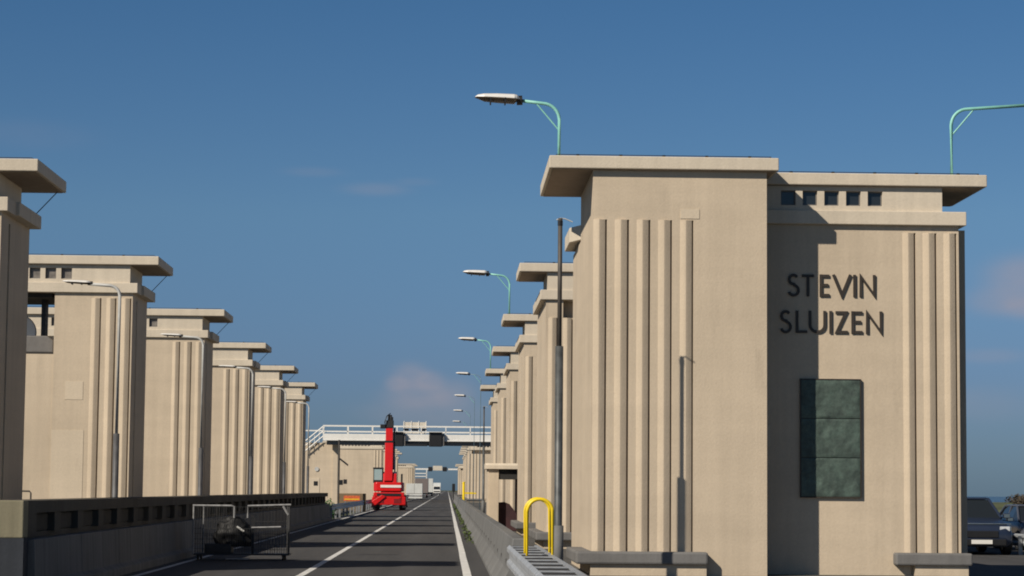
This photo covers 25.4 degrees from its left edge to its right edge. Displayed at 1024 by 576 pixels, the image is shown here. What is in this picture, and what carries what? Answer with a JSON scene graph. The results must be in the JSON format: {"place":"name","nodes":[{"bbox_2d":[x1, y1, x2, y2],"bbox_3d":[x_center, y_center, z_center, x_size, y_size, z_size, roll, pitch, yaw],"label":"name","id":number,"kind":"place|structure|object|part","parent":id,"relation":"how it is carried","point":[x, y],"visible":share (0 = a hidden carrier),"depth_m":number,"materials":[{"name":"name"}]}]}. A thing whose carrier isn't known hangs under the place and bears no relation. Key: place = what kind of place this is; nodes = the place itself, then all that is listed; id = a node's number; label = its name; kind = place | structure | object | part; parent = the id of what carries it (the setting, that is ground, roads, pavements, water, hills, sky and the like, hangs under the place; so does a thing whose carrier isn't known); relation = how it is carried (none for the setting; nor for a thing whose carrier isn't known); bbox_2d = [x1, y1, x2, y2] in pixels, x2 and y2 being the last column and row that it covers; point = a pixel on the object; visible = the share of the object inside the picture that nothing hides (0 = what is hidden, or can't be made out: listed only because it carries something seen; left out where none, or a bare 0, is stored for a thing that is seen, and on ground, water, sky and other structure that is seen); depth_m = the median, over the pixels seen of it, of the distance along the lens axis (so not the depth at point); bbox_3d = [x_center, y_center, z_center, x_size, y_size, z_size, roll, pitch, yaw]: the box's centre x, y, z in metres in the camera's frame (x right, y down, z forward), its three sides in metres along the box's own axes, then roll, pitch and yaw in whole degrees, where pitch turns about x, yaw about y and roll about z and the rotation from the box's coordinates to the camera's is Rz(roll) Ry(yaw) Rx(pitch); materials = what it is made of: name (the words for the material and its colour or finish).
{"place":"outdoors","nodes":[
{"label":"outdoors","id":0,"kind":"place"},
{"bbox_2d":[22,490,31,498],"bbox_3d":[-11.586,5.302,52.431,1.020,1.320,0.040,1,-5,-2],"label":"handrail","id":1,"kind":"object","parent":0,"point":[28,491],"visible":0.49,"depth_m":52.48,"materials":[{"name":"grey metal"}]},
{"bbox_2d":[122,491,489,575],"bbox_3d":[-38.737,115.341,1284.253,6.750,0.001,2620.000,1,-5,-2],"label":"road","id":2,"kind":"structure","parent":0,"point":[421,540],"depth_m":55.20,"materials":[{"name":"grey asphalt"}]},
{"bbox_2d":[192,504,290,559],"bbox_3d":[-5.623,5.092,47.593,2.031,1.174,0.843,1,-5,-2],"label":"wire cage","id":3,"kind":"object","parent":2,"relation":"on","point":[209,548],"visible":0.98,"depth_m":47.21,"materials":[{"name":"grey metal"}]},
{"bbox_2d":[213,515,250,546],"bbox_3d":[-5.822,5.072,47.577,0.865,0.661,0.652,1,-5,-2],"label":"black bundle","id":4,"kind":"object","parent":3,"relation":"in","point":[232,522],"visible":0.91,"depth_m":47.40,"materials":[{"name":"grey plastic"}]},
{"bbox_2d":[133,494,430,575],"bbox_3d":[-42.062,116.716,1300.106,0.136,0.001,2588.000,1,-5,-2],"label":"road marking","id":5,"kind":"object","parent":2,"relation":"on","point":[234,548],"visible":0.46,"depth_m":48.48,"materials":[{"name":"paint"}]},
{"bbox_2d":[330,495,408,518],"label":"guardrail","id":6,"kind":"object","parent":2,"relation":"on","point":[343,506],"visible":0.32,"depth_m":128.98,"materials":[{"name":"metal"}]},
{"bbox_2d":[297,491,444,575],"bbox_3d":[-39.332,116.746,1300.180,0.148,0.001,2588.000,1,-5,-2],"label":"road marking","id":7,"kind":"object","parent":2,"relation":"on","point":[307,571],"visible":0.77,"depth_m":55.36,"materials":[{"name":"paint"}]},
{"bbox_2d":[371,413,407,509],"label":"telehandler","id":8,"kind":"object","parent":2,"relation":"on","point":[388,486],"visible":1,"depth_m":162.91,"materials":[{"name":"red paint"}]},
{"bbox_2d":[406,483,422,498],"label":"box truck","id":9,"kind":"object","parent":2,"relation":"on","point":[414,490],"visible":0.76,"depth_m":340.38,"materials":[{"name":"white metal"}]},
{"bbox_2d":[415,478,428,497],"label":"box truck","id":10,"kind":"object","parent":2,"relation":"on","point":[424,481],"visible":0.46,"depth_m":413.19,"materials":[{"name":"white metal"}]},
{"bbox_2d":[423,479,432,495],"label":"box truck","id":11,"kind":"object","parent":2,"relation":"on","point":[430,486],"visible":0.47,"depth_m":517.73,"materials":[{"name":"white metal"}]},
{"bbox_2d":[433,483,440,494],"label":"box truck","id":12,"kind":"object","parent":2,"relation":"on","point":[436,487],"visible":1,"depth_m":697.16,"materials":[{"name":"white metal"}]},
{"bbox_2d":[452,484,454,499],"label":"traffic light","id":13,"kind":"object","parent":2,"relation":"on","point":[453,488],"visible":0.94,"depth_m":298.60,"materials":[{"name":"black plastic"}]},
{"bbox_2d":[448,493,470,575],"bbox_3d":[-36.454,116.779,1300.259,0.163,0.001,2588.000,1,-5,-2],"label":"road marking","id":14,"kind":"object","parent":2,"relation":"on","point":[464,565],"visible":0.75,"depth_m":56.32,"materials":[{"name":"paint"}]},
{"bbox_2d":[523,497,550,552],"bbox_3d":[0.306,3.262,27.740,0.400,1.421,0.100,1,-5,-2],"label":"yellow hoop","id":15,"kind":"object","parent":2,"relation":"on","point":[549,527],"visible":0.41,"depth_m":27.76,"materials":[{"name":"metal"}]},
{"bbox_2d":[332,498,409,516],"bbox_3d":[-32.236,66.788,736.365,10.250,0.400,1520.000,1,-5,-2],"label":"pavement","id":16,"kind":"structure","parent":0,"point":[348,511],"depth_m":141.06,"materials":[{"name":"grey concrete"}]},
{"bbox_2d":[62,280,120,496],"bbox_3d":[-8.759,2.670,47.221,1.286,5.689,0.177,1,-5,-2],"label":"lamp pole","id":17,"kind":"object","parent":16,"relation":"on","point":[115,472],"visible":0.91,"depth_m":47.26,"materials":[{"name":"metal"}]},
{"bbox_2d":[161,333,203,494],"bbox_3d":[-9.217,4.105,63.401,1.286,5.689,0.177,1,-5,-2],"label":"lamp pole","id":18,"kind":"object","parent":16,"relation":"on","point":[200,470],"visible":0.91,"depth_m":63.44,"materials":[{"name":"grey metal"}]},
{"bbox_2d":[219,365,253,493],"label":"lamp pole","id":19,"kind":"object","parent":16,"relation":"on","point":[250,462],"visible":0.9,"depth_m":79.61,"materials":[{"name":"grey metal"}]},
{"bbox_2d":[257,386,285,493],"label":"lamp pole","id":20,"kind":"object","parent":16,"relation":"on","point":[284,477],"visible":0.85,"depth_m":95.81,"materials":[{"name":"grey metal"}]},
{"bbox_2d":[286,401,309,492],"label":"lamp pole","id":21,"kind":"object","parent":16,"relation":"on","point":[307,482],"visible":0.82,"depth_m":111.96,"materials":[{"name":"grey metal"}]},
{"bbox_2d":[0,0,1023,496],"label":"sky","id":22,"kind":"structure","parent":0,"point":[325,176],"materials":[{"name":"blue"}]},
{"bbox_2d":[332,491,1012,518],"bbox_3d":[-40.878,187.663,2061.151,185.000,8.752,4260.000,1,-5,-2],"label":"ground","id":23,"kind":"structure","parent":0,"point":[999,506],"depth_m":154.53,"materials":[{"name":"green plant"}]},
{"bbox_2d":[0,157,65,499],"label":"sluice tower","id":24,"kind":"structure","parent":23,"relation":"on","point":[19,220],"depth_m":39.85,"materials":[{"name":"concrete"}]},
{"bbox_2d":[22,254,172,498],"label":"sluice tower","id":25,"kind":"structure","parent":23,"relation":"on","point":[70,400],"depth_m":54.77,"materials":[{"name":"concrete"}]},
{"bbox_2d":[30,268,39,277],"bbox_3d":[-11.511,-0.355,54.971,0.260,0.260,0.045,1,-5,-2],"label":"window","id":26,"kind":"structure","parent":25,"relation":"in","point":[34,272],"depth_m":54.97,"materials":[{"name":"grey glass"}]},
{"bbox_2d":[46,268,55,278],"bbox_3d":[-11.131,-0.351,54.981,0.260,0.260,0.045,1,-5,-2],"label":"window","id":27,"kind":"structure","parent":25,"relation":"in","point":[50,272],"depth_m":54.97,"materials":[{"name":"grey glass"}]},
{"bbox_2d":[61,268,71,278],"bbox_3d":[-10.751,-0.347,54.992,0.260,0.260,0.045,1,-5,-2],"label":"window","id":28,"kind":"structure","parent":25,"relation":"in","point":[66,272],"depth_m":54.98,"materials":[{"name":"grey glass"}]},
{"bbox_2d":[27,306,232,496],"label":"sluice tower","id":29,"kind":"structure","parent":23,"relation":"on","point":[172,416],"depth_m":70.96,"materials":[{"name":"concrete"}]},
{"bbox_2d":[149,319,157,326],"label":"window","id":30,"kind":"structure","parent":29,"relation":"in","point":[152,322],"depth_m":71.17,"materials":[{"name":"grey glass"}]},
{"bbox_2d":[0,493,331,575],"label":"parapet","id":31,"kind":"structure","parent":23,"relation":"on","point":[114,536],"depth_m":39.33,"materials":[{"name":"concrete"}]},
{"bbox_2d":[210,342,271,494],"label":"sluice tower","id":32,"kind":"structure","parent":23,"relation":"on","point":[230,426],"depth_m":87.13,"materials":[{"name":"concrete"}]},
{"bbox_2d":[253,365,297,493],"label":"sluice tower","id":33,"kind":"structure","parent":23,"relation":"on","point":[268,441],"depth_m":103.33,"materials":[{"name":"concrete"}]},
{"bbox_2d":[283,382,317,492],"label":"sluice tower","id":34,"kind":"structure","parent":23,"relation":"on","point":[295,437],"depth_m":119.53,"materials":[{"name":"concrete"}]},
{"bbox_2d":[305,443,339,504],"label":"stair block","id":35,"kind":"structure","parent":23,"relation":"on","point":[323,467],"depth_m":186.65,"materials":[{"name":"concrete"}]},
{"bbox_2d":[309,478,319,492],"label":"door","id":36,"kind":"structure","parent":35,"relation":"in","point":[314,483],"depth_m":186.51,"materials":[{"name":"concrete"}]},
{"bbox_2d":[305,425,490,450],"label":"footbridge","id":37,"kind":"object","parent":35,"relation":"on","point":[421,439],"visible":0.86,"depth_m":185.59,"materials":[{"name":"white paint"}]},
{"bbox_2d":[393,432,404,445],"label":"matrix sign","id":38,"kind":"object","parent":37,"relation":"hanging from","point":[399,438],"visible":0.62,"depth_m":185.09,"materials":[{"name":"black plastic"}]},
{"bbox_2d":[403,421,426,433],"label":"equipment frame","id":39,"kind":"object","parent":37,"relation":"on","point":[411,423],"visible":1,"depth_m":185.87,"materials":[{"name":"white metal"}]},
{"bbox_2d":[429,432,443,446],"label":"matrix sign","id":40,"kind":"object","parent":37,"relation":"hanging from","point":[436,439],"visible":1,"depth_m":185.16,"materials":[{"name":"black plastic"}]},
{"bbox_2d":[325,497,336,518],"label":"shrub","id":41,"kind":"object","parent":23,"relation":"on","point":[331,504],"visible":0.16,"depth_m":112.25,"materials":[{"name":"green plant"}]},
{"bbox_2d":[337,440,347,503],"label":"signal pole","id":42,"kind":"object","parent":23,"relation":"on","point":[342,482],"visible":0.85,"depth_m":149.21,"materials":[{"name":"grey metal"}]},
{"bbox_2d":[344,496,359,509],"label":"orange barrier","id":43,"kind":"object","parent":23,"relation":"on","point":[351,498],"visible":0.7,"depth_m":148.10,"materials":[{"name":"orange plastic"}]},
{"bbox_2d":[339,493,365,511],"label":"wall","id":44,"kind":"structure","parent":23,"relation":"on","point":[342,495],"depth_m":150.62,"materials":[{"name":"beige concrete"}]},
{"bbox_2d":[323,441,384,499],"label":"sluice tower","id":45,"kind":"structure","parent":23,"relation":"on","point":[361,461],"depth_m":265.93,"materials":[{"name":"concrete"}]},
{"bbox_2d":[383,445,384,471],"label":"sluice tower","id":46,"kind":"structure","parent":23,"relation":"on","point":[384,459],"depth_m":282.26,"materials":[{"name":"concrete"}]},
{"bbox_2d":[393,451,399,471],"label":"sluice tower","id":47,"kind":"structure","parent":23,"relation":"on","point":[398,452],"depth_m":332.01,"materials":[{"name":"concrete"}]},
{"bbox_2d":[395,453,401,481],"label":"sluice tower","id":48,"kind":"structure","parent":23,"relation":"on","point":[397,457],"depth_m":347.00,"materials":[{"name":"concrete"}]},
{"bbox_2d":[398,463,415,494],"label":"sluice tower","id":49,"kind":"structure","parent":23,"relation":"on","point":[405,470],"depth_m":493.06,"materials":[{"name":"concrete"}]},
{"bbox_2d":[415,468,456,477],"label":"gantry","id":50,"kind":"object","parent":23,"relation":"on","point":[426,469],"visible":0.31,"depth_m":537.80,"materials":[{"name":"white metal"}]},
{"bbox_2d":[433,466,441,470],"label":"sign board","id":51,"kind":"object","parent":50,"relation":"attached to","point":[437,468],"visible":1,"depth_m":537.75,"materials":[{"name":"white metal"}]},
{"bbox_2d":[456,464,462,495],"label":"sluice tower","id":52,"kind":"structure","parent":23,"relation":"on","point":[460,479],"depth_m":493.32,"materials":[{"name":"concrete"}]},
{"bbox_2d":[459,453,463,497],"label":"sluice tower","id":53,"kind":"structure","parent":23,"relation":"on","point":[463,466],"depth_m":347.28,"materials":[{"name":"concrete"}]},
{"bbox_2d":[460,451,464,479],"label":"sluice tower","id":54,"kind":"structure","parent":23,"relation":"on","point":[464,464],"depth_m":331.10,"materials":[{"name":"concrete"}]},
{"bbox_2d":[460,450,465,481],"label":"sluice tower","id":55,"kind":"structure","parent":23,"relation":"on","point":[465,458],"depth_m":314.94,"materials":[{"name":"concrete"}]},
{"bbox_2d":[453,503,473,543],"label":"weeds","id":56,"kind":"object","parent":23,"relation":"on","point":[462,522],"visible":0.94,"depth_m":86.52,"materials":[{"name":"green plant"}]},
{"bbox_2d":[462,446,467,500],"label":"sluice tower","id":57,"kind":"structure","parent":23,"relation":"on","point":[467,462],"depth_m":282.54,"materials":[{"name":"concrete"}]},
{"bbox_2d":[465,446,490,501],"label":"sluice tower","id":58,"kind":"structure","parent":23,"relation":"on","point":[475,456],"depth_m":266.29,"materials":[{"name":"concrete"}]},
{"bbox_2d":[452,494,523,575],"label":"jersey barrier","id":59,"kind":"object","parent":23,"relation":"on","point":[493,539],"visible":0.84,"depth_m":46.63,"materials":[{"name":"concrete"}]},
{"bbox_2d":[507,545,586,575],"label":"guardrail","id":60,"kind":"object","parent":23,"relation":"on","point":[538,561],"visible":0.94,"depth_m":24.66,"materials":[{"name":"metal"}]},
{"bbox_2d":[540,154,986,575],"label":"sluice building","id":61,"kind":"structure","parent":23,"relation":"on","point":[722,305],"depth_m":39.12,"materials":[{"name":"concrete"}]},
{"bbox_2d":[475,93,560,153],"bbox_3d":[0.133,-2.772,40.422,1.590,1.364,0.366,1,-5,-2],"label":"street lamp","id":62,"kind":"object","parent":61,"relation":"on","point":[504,99],"visible":0.97,"depth_m":40.40,"materials":[{"name":"metal"}]},
{"bbox_2d":[781,191,794,204],"bbox_3d":[4.811,-1.566,39.722,0.260,0.260,0.045,1,-5,-2],"label":"window","id":63,"kind":"structure","parent":61,"relation":"in","point":[787,197],"depth_m":39.72,"materials":[{"name":"blue glass"}]},
{"bbox_2d":[803,191,816,204],"bbox_3d":[5.191,-1.562,39.733,0.260,0.260,0.045,1,-5,-2],"label":"window","id":64,"kind":"structure","parent":61,"relation":"in","point":[809,197],"depth_m":39.73,"materials":[{"name":"blue glass"}]},
{"bbox_2d":[800,378,861,497],"bbox_3d":[5.501,2.594,39.295,1.060,2.050,0.060,1,-5,-2],"label":"plaque","id":65,"kind":"object","parent":61,"relation":"attached to","point":[830,438],"visible":1,"depth_m":39.27,"materials":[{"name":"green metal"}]},
{"bbox_2d":[824,191,838,205],"bbox_3d":[5.571,-1.558,39.743,0.260,0.260,0.045,1,-5,-2],"label":"window","id":66,"kind":"structure","parent":61,"relation":"in","point":[831,198],"depth_m":39.74,"materials":[{"name":"blue glass"}]},
{"bbox_2d":[846,191,859,205],"bbox_3d":[5.950,-1.553,39.753,0.260,0.260,0.045,1,-5,-2],"label":"window","id":67,"kind":"structure","parent":61,"relation":"in","point":[852,198],"depth_m":39.75,"materials":[{"name":"blue glass"}]},
{"bbox_2d":[868,192,881,205],"bbox_3d":[6.330,-1.549,39.764,0.260,0.260,0.045,1,-5,-2],"label":"window","id":68,"kind":"structure","parent":61,"relation":"in","point":[874,198],"depth_m":39.76,"materials":[{"name":"blue glass"}]},
{"bbox_2d":[950,104,1023,174],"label":"street lamp","id":69,"kind":"object","parent":61,"relation":"on","point":[956,113],"visible":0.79,"depth_m":40.66,"materials":[{"name":"green metal"}]},
{"bbox_2d":[1004,494,1023,502],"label":"heath bush","id":70,"kind":"object","parent":23,"relation":"on","point":[1016,497],"visible":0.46,"depth_m":170.50,"materials":[{"name":"plant"}]},
{"bbox_2d":[1012,497,1023,504],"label":"heath bush","id":71,"kind":"object","parent":23,"relation":"on","point":[1019,502],"visible":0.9,"depth_m":151.27,"materials":[{"name":"plant"}]},
{"bbox_2d":[449,492,904,575],"bbox_3d":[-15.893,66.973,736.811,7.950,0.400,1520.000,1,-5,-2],"label":"pavement","id":72,"kind":"structure","parent":0,"point":[531,541],"depth_m":46.22,"materials":[{"name":"grey concrete"}]},
{"bbox_2d":[453,421,466,497],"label":"street lamp","id":73,"kind":"object","parent":72,"relation":"on","point":[466,465],"visible":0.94,"depth_m":231.27,"materials":[{"name":"grey metal"}]},
{"bbox_2d":[454,410,469,501],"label":"street lamp","id":74,"kind":"object","parent":72,"relation":"on","point":[469,462],"visible":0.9,"depth_m":199.40,"materials":[{"name":"grey metal"}]},
{"bbox_2d":[455,394,474,505],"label":"street lamp","id":75,"kind":"object","parent":72,"relation":"on","point":[461,395],"visible":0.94,"depth_m":167.88,"materials":[{"name":"grey metal"}]},
{"bbox_2d":[456,372,480,509],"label":"street lamp","id":76,"kind":"object","parent":72,"relation":"on","point":[463,373],"visible":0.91,"depth_m":135.98,"materials":[{"name":"grey metal"}]},
{"bbox_2d":[463,482,475,499],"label":"yellow post","id":77,"kind":"object","parent":72,"relation":"on","point":[464,493],"visible":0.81,"depth_m":224.00,"materials":[{"name":"metal"}]},
{"bbox_2d":[461,447,485,500],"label":"sluice tower","id":78,"kind":"structure","parent":72,"relation":"on","point":[464,448],"depth_m":298.81,"materials":[{"name":"concrete"}]},
{"bbox_2d":[481,406,487,512],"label":"lamp pole","id":79,"kind":"object","parent":72,"relation":"on","point":[483,482],"visible":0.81,"depth_m":118.60,"materials":[{"name":"metal"}]},
{"bbox_2d":[480,384,497,462],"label":"sluice tower","id":80,"kind":"structure","parent":72,"relation":"on","point":[493,401],"depth_m":120.62,"materials":[{"name":"concrete"}]},
{"bbox_2d":[485,368,505,501],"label":"sluice tower","id":81,"kind":"structure","parent":72,"relation":"on","point":[500,388],"depth_m":104.38,"materials":[{"name":"concrete"}]},
{"bbox_2d":[458,337,490,368],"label":"street lamp","id":82,"kind":"object","parent":81,"relation":"on","point":[468,338],"visible":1,"depth_m":104.90,"materials":[{"name":"metal"}]},
{"bbox_2d":[484,463,517,530],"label":"portal","id":83,"kind":"object","parent":72,"relation":"on","point":[504,513],"visible":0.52,"depth_m":78.07,"materials":[{"name":"concrete"}]},
{"bbox_2d":[515,479,516,512],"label":"door leaf","id":84,"kind":"structure","parent":83,"relation":"in","point":[515,479],"depth_m":78.95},
{"bbox_2d":[492,346,518,510],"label":"sluice tower","id":85,"kind":"structure","parent":72,"relation":"on","point":[510,371],"depth_m":88.16,"materials":[{"name":"concrete"}]},
{"bbox_2d":[501,313,537,534],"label":"sluice tower","id":86,"kind":"structure","parent":72,"relation":"on","point":[526,346],"depth_m":71.92,"materials":[{"name":"concrete"}]},
{"bbox_2d":[463,270,509,312],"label":"street lamp","id":87,"kind":"object","parent":86,"relation":"on","point":[478,272],"visible":0.96,"depth_m":72.84,"materials":[{"name":"metal"}]},
{"bbox_2d":[525,497,553,555],"bbox_3d":[0.325,3.173,26.744,0.400,1.421,0.100,1,-5,-2],"label":"yellow hoop","id":88,"kind":"object","parent":72,"relation":"on","point":[532,501],"visible":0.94,"depth_m":26.77,"materials":[{"name":"paint"}]},
{"bbox_2d":[516,262,572,548],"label":"sluice tower","id":89,"kind":"structure","parent":72,"relation":"on","point":[545,303],"depth_m":55.70,"materials":[{"name":"concrete"}]},
{"bbox_2d":[554,218,572,559],"bbox_3d":[0.809,1.743,36.295,0.290,5.770,0.172,1,-5,-2],"label":"lamp pole","id":90,"kind":"object","parent":72,"relation":"on","point":[558,528],"visible":0.84,"depth_m":36.22,"materials":[{"name":"metal"}]},
{"bbox_2d":[967,496,1011,501],"bbox_3d":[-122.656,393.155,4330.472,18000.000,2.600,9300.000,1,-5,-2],"label":"sea","id":91,"kind":"structure","parent":0,"point":[996,499],"depth_m":4608.38,"materials":[{"name":"blue liquid"}]},
{"bbox_2d":[967,546,1023,575],"bbox_3d":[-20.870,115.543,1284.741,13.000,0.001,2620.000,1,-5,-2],"label":"road","id":92,"kind":"structure","parent":0,"point":[991,561],"depth_m":49.80,"materials":[{"name":"grey asphalt"}]},
{"bbox_2d":[967,497,1012,554],"bbox_3d":[11.590,6.096,58.493,2.080,1.430,4.195,1,-5,-2],"label":"parked car","id":93,"kind":"object","parent":92,"relation":"on","point":[987,526],"visible":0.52,"depth_m":56.71,"materials":[{"name":"blue paint"}]},
{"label":"windows","id":94,"kind":"part","parent":93,"relation":"part of","materials":[{"name":"grey glass"}]},
{"bbox_2d":[967,533,1023,554],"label":"guardrail","id":95,"kind":"object","parent":92,"relation":"on","point":[1018,540],"visible":0.04,"depth_m":57.05,"materials":[{"name":"metal"}]},
{"bbox_2d":[994,504,1023,549],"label":"parked car","id":96,"kind":"object","parent":92,"relation":"on","point":[1015,520],"visible":0.37,"depth_m":62.58,"materials":[{"name":"grey paint"}]},
{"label":"windows","id":97,"kind":"part","parent":96,"relation":"part of","materials":[{"name":"grey"}]}
]}

